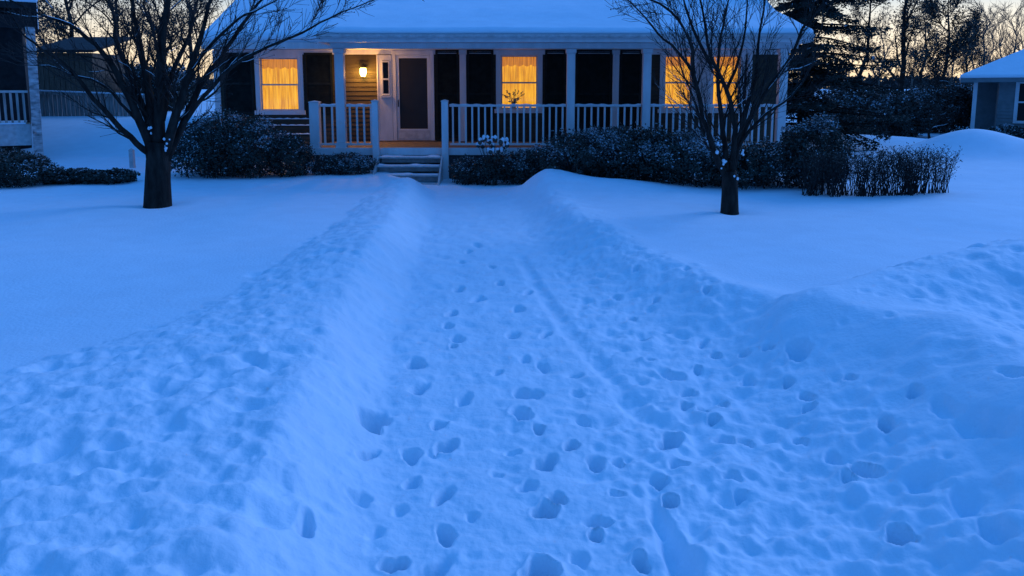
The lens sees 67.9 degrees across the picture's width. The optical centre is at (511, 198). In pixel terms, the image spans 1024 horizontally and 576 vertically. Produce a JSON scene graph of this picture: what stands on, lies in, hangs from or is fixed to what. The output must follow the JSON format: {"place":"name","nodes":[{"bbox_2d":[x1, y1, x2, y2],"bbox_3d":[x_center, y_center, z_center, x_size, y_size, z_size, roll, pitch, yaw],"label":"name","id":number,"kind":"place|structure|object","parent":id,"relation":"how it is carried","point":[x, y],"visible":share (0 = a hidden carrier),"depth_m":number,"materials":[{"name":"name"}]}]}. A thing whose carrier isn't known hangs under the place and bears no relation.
{"place":"outdoors","nodes":[
{"label":"outdoors","id":0,"kind":"place"},
{"bbox_2d":[0,89,1023,575],"bbox_3d":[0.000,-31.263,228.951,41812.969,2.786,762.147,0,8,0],"label":"snow ground","id":1,"kind":"structure","parent":0,"point":[540,373],"depth_m":5.10,"materials":[{"name":"white snow"}]},
{"bbox_2d":[0,0,43,154],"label":"neighbour house","id":2,"kind":"structure","parent":1,"relation":"on","point":[20,109],"depth_m":19.48,"materials":[{"name":"white wood"}]},
{"bbox_2d":[0,146,64,187],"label":"dark shrub","id":3,"kind":"object","parent":1,"relation":"on","point":[9,164],"visible":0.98,"depth_m":14.86,"materials":[{"name":"green plant"}]},
{"bbox_2d":[25,0,63,52],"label":"autumn tree","id":4,"kind":"object","parent":1,"relation":"on","point":[45,31],"visible":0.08,"depth_m":44.59,"materials":[{"name":"brown plant"}]},
{"bbox_2d":[37,52,63,108],"bbox_3d":[-22.010,-5.644,35.584,4.293,3.068,2.532,0,8,0],"label":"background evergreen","id":5,"kind":"object","parent":1,"relation":"on","point":[38,72],"depth_m":34.86,"materials":[{"name":"green plant"}]},
{"bbox_2d":[35,0,126,52],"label":"autumn tree","id":6,"kind":"object","parent":1,"relation":"on","point":[61,30],"visible":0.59,"depth_m":40.50,"materials":[{"name":"brown plant"}]},
{"bbox_2d":[36,37,131,112],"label":"garden shed","id":7,"kind":"structure","parent":1,"relation":"on","point":[46,82],"depth_m":29.18,"materials":[{"name":"black wood"}]},
{"bbox_2d":[32,167,140,184],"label":"clipped hedge","id":8,"kind":"object","parent":1,"relation":"on","point":[82,175],"visible":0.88,"depth_m":15.39,"materials":[{"name":"green plant"}]},
{"bbox_2d":[39,90,145,115],"bbox_3d":[-13.960,-2.784,25.480,3.641,1.722,0.200,0,8,0],"label":"board fence","id":9,"kind":"object","parent":1,"relation":"on","point":[55,105],"visible":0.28,"depth_m":25.41,"materials":[{"name":"brown wood"}]},
{"bbox_2d":[73,0,163,63],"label":"autumn tree","id":10,"kind":"object","parent":1,"relation":"on","point":[108,7],"visible":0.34,"depth_m":46.88,"materials":[{"name":"brown plant"}]},
{"bbox_2d":[128,148,135,167],"bbox_3d":[-9.221,-0.940,18.449,0.120,0.591,0.120,0,8,0],"label":"garden post","id":11,"kind":"object","parent":1,"relation":"on","point":[131,151],"visible":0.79,"depth_m":18.41,"materials":[{"name":"white paint"}]},
{"bbox_2d":[124,61,196,110],"bbox_3d":[-14.238,-4.525,30.768,2.783,2.123,2.766,-6,10,-36],"label":"background evergreen","id":12,"kind":"object","parent":1,"relation":"on","point":[138,75],"visible":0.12,"depth_m":30.34,"materials":[{"name":"green plant"}]},
{"bbox_2d":[124,0,200,63],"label":"autumn tree","id":13,"kind":"object","parent":1,"relation":"on","point":[182,17],"visible":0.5,"depth_m":43.48,"materials":[{"name":"brown plant"}]},
{"bbox_2d":[146,0,224,89],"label":"autumn tree","id":14,"kind":"object","parent":1,"relation":"on","point":[201,4],"visible":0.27,"depth_m":48.84,"materials":[{"name":"brown plant"}]},
{"bbox_2d":[0,0,424,208],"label":"yard tree","id":15,"kind":"object","parent":1,"relation":"on","point":[158,149],"visible":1,"depth_m":12.50,"materials":[{"name":"brown plant"}]},
{"bbox_2d":[171,105,291,178],"bbox_3d":[-6.386,-1.297,17.086,2.769,1.665,2.630,0,8,0],"label":"evergreen shrub","id":16,"kind":"object","parent":1,"relation":"on","point":[221,151],"visible":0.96,"depth_m":16.45,"materials":[{"name":"green plant"}]},
{"bbox_2d":[265,131,315,176],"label":"evergreen shrub","id":17,"kind":"object","parent":1,"relation":"on","point":[296,148],"visible":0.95,"depth_m":16.75,"materials":[{"name":"green plant"}]},
{"bbox_2d":[303,151,379,174],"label":"evergreen shrub","id":18,"kind":"object","parent":1,"relation":"on","point":[343,163],"visible":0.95,"depth_m":17.02,"materials":[{"name":"green plant"}]},
{"bbox_2d":[448,154,493,184],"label":"evergreen shrub","id":19,"kind":"object","parent":1,"relation":"on","point":[469,178],"visible":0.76,"depth_m":16.89,"materials":[{"name":"green plant"}]},
{"bbox_2d":[472,135,513,185],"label":"hydrangea","id":20,"kind":"object","parent":1,"relation":"on","point":[504,144],"visible":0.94,"depth_m":16.69,"materials":[{"name":"green plant"}]},
{"bbox_2d":[201,0,814,185],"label":"ranch house","id":21,"kind":"structure","parent":1,"relation":"on","point":[421,85],"depth_m":19.83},
{"bbox_2d":[254,53,305,114],"bbox_3d":[-6.102,-3.030,20.049,1.342,1.609,0.321,0,8,0],"label":"window","id":22,"kind":"structure","parent":21,"relation":"in","point":[279,80],"depth_m":20.06,"materials":[{"name":"white paint"}]},
{"bbox_2d":[396,55,430,139],"bbox_3d":[-2.588,-2.647,19.967,0.884,2.216,0.097,0,8,0],"label":"door","id":23,"kind":"structure","parent":21,"relation":"in","point":[412,71],"depth_m":19.99,"materials":[{"name":"white paint"}]},
{"bbox_2d":[502,89,523,107],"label":"house plant","id":24,"kind":"object","parent":21,"relation":"on","point":[514,101],"visible":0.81,"depth_m":20.14,"materials":[{"name":"green plant"}]},
{"bbox_2d":[494,50,542,112],"bbox_3d":[0.189,-3.081,20.042,1.300,1.628,0.321,0,8,0],"label":"window","id":25,"kind":"structure","parent":21,"relation":"in","point":[521,70],"depth_m":20.04,"materials":[{"name":"white paint"}]},
{"bbox_2d":[657,50,697,112],"bbox_3d":[4.355,-3.081,20.042,1.048,1.628,0.321,0,8,0],"label":"window","id":26,"kind":"structure","parent":21,"relation":"in","point":[663,80],"depth_m":20.03,"materials":[{"name":"white paint"}]},
{"bbox_2d":[707,50,745,112],"bbox_3d":[5.618,-3.081,20.042,1.048,1.628,0.321,0,8,0],"label":"window","id":27,"kind":"structure","parent":21,"relation":"in","point":[712,89],"depth_m":20.01,"materials":[{"name":"white paint"}]},
{"bbox_2d":[493,142,563,184],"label":"evergreen shrub","id":28,"kind":"object","parent":1,"relation":"on","point":[524,168],"visible":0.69,"depth_m":16.75,"materials":[{"name":"green plant"}]},
{"bbox_2d":[195,74,969,88],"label":"wood","id":29,"kind":"object","parent":1,"relation":"on","point":[889,81],"visible":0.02,"depth_m":112.80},
{"bbox_2d":[532,122,652,179],"bbox_3d":[1.730,-0.988,16.086,2.638,1.269,2.416,0,8,0],"label":"evergreen shrub","id":30,"kind":"object","parent":1,"relation":"on","point":[588,156],"visible":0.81,"depth_m":15.61,"materials":[{"name":"green plant"}]},
{"bbox_2d":[599,121,746,187],"bbox_3d":[3.314,-0.945,15.714,2.978,1.323,2.401,7,10,39],"label":"evergreen shrub","id":31,"kind":"object","parent":1,"relation":"on","point":[669,156],"visible":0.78,"depth_m":15.14,"materials":[{"name":"green plant"}]},
{"bbox_2d":[605,0,849,214],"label":"yard tree","id":32,"kind":"object","parent":1,"relation":"on","point":[727,166],"visible":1,"depth_m":11.70,"materials":[{"name":"brown plant"}]},
{"bbox_2d":[696,136,811,189],"bbox_3d":[4.852,-0.747,15.357,2.316,1.047,2.290,0,8,0],"label":"evergreen shrub","id":33,"kind":"object","parent":1,"relation":"on","point":[756,170],"visible":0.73,"depth_m":14.80,"materials":[{"name":"green plant"}]},
{"bbox_2d":[780,109,854,189],"bbox_3d":[5.927,-0.953,14.826,1.374,1.578,2.197,0,8,0],"label":"evergreen shrub","id":34,"kind":"object","parent":1,"relation":"on","point":[801,134],"visible":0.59,"depth_m":14.56,"materials":[{"name":"green plant"}]},
{"bbox_2d":[789,142,860,196],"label":"bare hedge","id":35,"kind":"object","parent":1,"relation":"on","point":[818,167],"visible":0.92,"depth_m":13.64,"materials":[{"name":"brown plant"}]},
{"bbox_2d":[769,0,913,151],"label":"pine tree","id":36,"kind":"object","parent":1,"relation":"on","point":[806,107],"visible":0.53,"depth_m":23.76,"materials":[{"name":"green plant"}]},
{"bbox_2d":[811,145,885,196],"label":"bare hedge","id":37,"kind":"object","parent":1,"relation":"on","point":[860,191],"visible":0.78,"depth_m":13.60,"materials":[{"name":"brown plant"}]},
{"bbox_2d":[840,13,865,77],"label":"bare tree","id":38,"kind":"object","parent":1,"relation":"on","point":[848,73],"visible":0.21,"depth_m":73.58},
{"bbox_2d":[815,87,895,135],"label":"thicket shrub","id":39,"kind":"object","parent":1,"relation":"on","point":[872,103],"visible":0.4,"depth_m":29.92,"materials":[{"name":"green plant"}]},
{"bbox_2d":[831,0,904,85],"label":"leafy tree","id":40,"kind":"object","parent":1,"relation":"on","point":[867,38],"visible":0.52,"depth_m":43.02,"materials":[{"name":"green plant"}]},
{"bbox_2d":[837,142,921,196],"bbox_3d":[6.524,-0.518,13.622,1.456,1.005,1.005,4,9,25],"label":"bare hedge","id":41,"kind":"object","parent":1,"relation":"on","point":[883,178],"visible":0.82,"depth_m":13.55,"materials":[{"name":"brown plant"}]},
{"bbox_2d":[869,4,894,84],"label":"bare tree","id":42,"kind":"object","parent":1,"relation":"on","point":[887,49],"visible":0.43,"depth_m":68.67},
{"bbox_2d":[853,0,931,89],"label":"leafy tree","id":43,"kind":"object","parent":1,"relation":"on","point":[903,27],"visible":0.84,"depth_m":45.01,"materials":[{"name":"plant"}]},
{"bbox_2d":[865,84,946,136],"bbox_3d":[16.045,-3.644,31.635,3.380,2.283,3.500,0,8,0],"label":"thicket shrub","id":44,"kind":"object","parent":1,"relation":"on","point":[910,104],"visible":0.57,"depth_m":30.75,"materials":[{"name":"green plant"}]},
{"bbox_2d":[895,20,932,89],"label":"bare tree","id":45,"kind":"object","parent":1,"relation":"on","point":[914,60],"visible":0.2,"depth_m":72.96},
{"bbox_2d":[877,142,953,195],"bbox_3d":[7.100,-0.538,13.740,1.227,1.017,1.308,0,8,0],"label":"bare hedge","id":46,"kind":"object","parent":1,"relation":"on","point":[908,187],"visible":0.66,"depth_m":13.60,"materials":[{"name":"brown plant"}]},
{"bbox_2d":[887,144,962,193],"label":"bare hedge","id":47,"kind":"object","parent":1,"relation":"on","point":[940,173],"visible":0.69,"depth_m":13.83,"materials":[{"name":"brown plant"}]},
{"bbox_2d":[893,0,963,87],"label":"bare tree","id":48,"kind":"object","parent":1,"relation":"on","point":[918,56],"visible":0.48,"depth_m":53.94,"materials":[{"name":"brown plant"}]},
{"bbox_2d":[909,80,972,132],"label":"thicket shrub","id":49,"kind":"object","parent":1,"relation":"on","point":[961,111],"visible":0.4,"depth_m":34.05,"materials":[{"name":"green plant"}]},
{"bbox_2d":[920,66,961,138],"bbox_3d":[15.168,-3.301,26.793,1.255,2.757,1.571,2,8,13],"label":"snowy sapling","id":50,"kind":"object","parent":1,"relation":"on","point":[935,111],"visible":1,"depth_m":26.74,"materials":[{"name":"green plant"}]},
{"bbox_2d":[913,0,996,89],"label":"bare tree","id":51,"kind":"object","parent":1,"relation":"on","point":[936,66],"visible":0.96,"depth_m":42.88,"materials":[{"name":"brown plant"}]},
{"bbox_2d":[939,16,970,84],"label":"bare tree","id":52,"kind":"object","parent":1,"relation":"on","point":[950,81],"visible":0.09,"depth_m":68.88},
{"bbox_2d":[946,81,972,124],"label":"thicket shrub","id":53,"kind":"object","parent":1,"relation":"on","point":[970,86],"visible":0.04,"depth_m":39.13,"materials":[{"name":"green plant"}]},
{"bbox_2d":[952,4,993,85],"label":"bare tree","id":54,"kind":"object","parent":1,"relation":"on","point":[978,16],"visible":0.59,"depth_m":56.45,"materials":[{"name":"brown plant"}]},
{"bbox_2d":[969,11,992,68],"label":"bare tree","id":55,"kind":"object","parent":1,"relation":"on","point":[985,43],"visible":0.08,"depth_m":70.51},
{"bbox_2d":[961,0,1013,65],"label":"bare tree","id":56,"kind":"object","parent":1,"relation":"on","point":[992,19],"visible":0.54,"depth_m":60.55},
{"bbox_2d":[959,49,1023,128],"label":"neighbour bungalow","id":57,"kind":"object","parent":1,"relation":"on","point":[998,93],"visible":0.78,"depth_m":29.31,"materials":[{"name":"grey"}]},
{"bbox_2d":[1013,82,1023,123],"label":"window","id":58,"kind":"structure","parent":57,"relation":"in","point":[1018,115],"depth_m":29.00,"materials":[{"name":"white paint"}]},
{"bbox_2d":[975,10,1018,62],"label":"bare tree","id":59,"kind":"object","parent":1,"relation":"on","point":[999,22],"visible":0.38,"depth_m":75.95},
{"bbox_2d":[978,4,1020,62],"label":"bare tree","id":60,"kind":"object","parent":1,"relation":"on","point":[995,40],"visible":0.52,"depth_m":64.68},
{"bbox_2d":[984,123,1023,138],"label":"shrub","id":61,"kind":"object","parent":1,"relation":"on","point":[1011,130],"visible":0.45,"depth_m":28.09,"materials":[{"name":"green plant"}]},
{"bbox_2d":[990,0,1023,59],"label":"bare tree","id":62,"kind":"object","parent":1,"relation":"on","point":[1012,38],"visible":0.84,"depth_m":58.66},
{"bbox_2d":[999,1,1023,51],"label":"bare tree","id":63,"kind":"object","parent":1,"relation":"on","point":[1018,49],"visible":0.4,"depth_m":63.27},
{"bbox_2d":[1001,9,1023,53],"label":"bare tree","id":64,"kind":"object","parent":1,"relation":"on","point":[1020,37],"visible":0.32,"depth_m":74.55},
{"bbox_2d":[35,0,1023,80],"label":"sky","id":65,"kind":"structure","parent":0,"point":[894,3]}
]}

